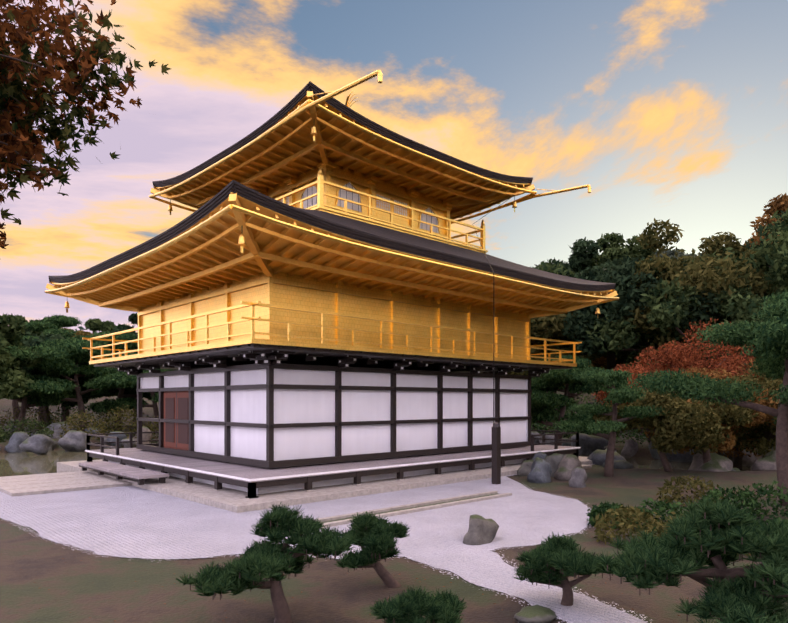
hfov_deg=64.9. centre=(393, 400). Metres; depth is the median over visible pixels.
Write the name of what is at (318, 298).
golden pavilion
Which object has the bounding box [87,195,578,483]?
conductor post and rails
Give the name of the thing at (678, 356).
garden maple leaves
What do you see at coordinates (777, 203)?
garden maple leaves
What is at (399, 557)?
edging stones
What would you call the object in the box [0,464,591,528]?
stone paving
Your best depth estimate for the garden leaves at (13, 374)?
36.27 m
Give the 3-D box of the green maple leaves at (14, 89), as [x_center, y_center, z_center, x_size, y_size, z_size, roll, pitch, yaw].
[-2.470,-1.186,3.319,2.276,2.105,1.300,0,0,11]
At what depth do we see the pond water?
26.02 m
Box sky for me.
[0,0,787,332]
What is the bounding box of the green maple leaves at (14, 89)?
[0,0,170,224]
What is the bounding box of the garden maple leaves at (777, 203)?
[563,193,787,457]
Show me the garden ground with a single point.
(88, 586)
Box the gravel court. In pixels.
[0,464,646,622]
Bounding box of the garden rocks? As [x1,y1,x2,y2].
[0,420,776,622]
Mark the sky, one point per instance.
(675, 111)
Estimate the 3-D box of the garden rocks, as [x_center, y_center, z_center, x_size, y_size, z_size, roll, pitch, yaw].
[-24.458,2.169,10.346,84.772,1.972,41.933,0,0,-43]
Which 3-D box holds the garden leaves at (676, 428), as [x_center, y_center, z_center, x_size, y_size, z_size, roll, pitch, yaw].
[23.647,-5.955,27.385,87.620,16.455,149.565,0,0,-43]
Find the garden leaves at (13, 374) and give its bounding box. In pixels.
[0,208,787,442]
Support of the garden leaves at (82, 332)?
on the garden ground
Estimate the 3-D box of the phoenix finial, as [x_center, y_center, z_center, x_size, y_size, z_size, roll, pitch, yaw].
[-1.710,-10.081,21.372,1.051,0.978,1.004,0,0,-9]
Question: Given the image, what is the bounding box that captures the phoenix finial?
[345,91,357,107]
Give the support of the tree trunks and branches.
on the garden ground
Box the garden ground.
[0,390,787,622]
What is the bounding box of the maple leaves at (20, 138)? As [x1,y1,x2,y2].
[0,0,774,621]
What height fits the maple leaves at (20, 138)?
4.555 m
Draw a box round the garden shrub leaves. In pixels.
[586,480,787,531]
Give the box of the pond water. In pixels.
[0,446,751,476]
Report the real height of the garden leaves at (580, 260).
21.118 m
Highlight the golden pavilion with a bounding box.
[44,70,618,512]
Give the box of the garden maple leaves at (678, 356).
[593,318,759,405]
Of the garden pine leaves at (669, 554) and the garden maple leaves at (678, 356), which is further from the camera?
the garden maple leaves at (678, 356)
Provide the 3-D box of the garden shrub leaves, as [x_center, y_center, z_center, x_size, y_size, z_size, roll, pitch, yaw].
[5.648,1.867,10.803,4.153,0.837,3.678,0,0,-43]
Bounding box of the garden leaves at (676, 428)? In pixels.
[0,218,782,560]
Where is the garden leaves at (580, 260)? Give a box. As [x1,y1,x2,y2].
[19,210,785,409]
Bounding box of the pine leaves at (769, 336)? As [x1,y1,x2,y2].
[0,290,787,450]
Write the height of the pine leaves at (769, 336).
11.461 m
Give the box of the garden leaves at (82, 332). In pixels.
[61,328,106,350]
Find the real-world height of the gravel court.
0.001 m
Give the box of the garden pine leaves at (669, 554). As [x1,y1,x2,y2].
[175,494,787,622]
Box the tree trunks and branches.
[0,0,787,622]

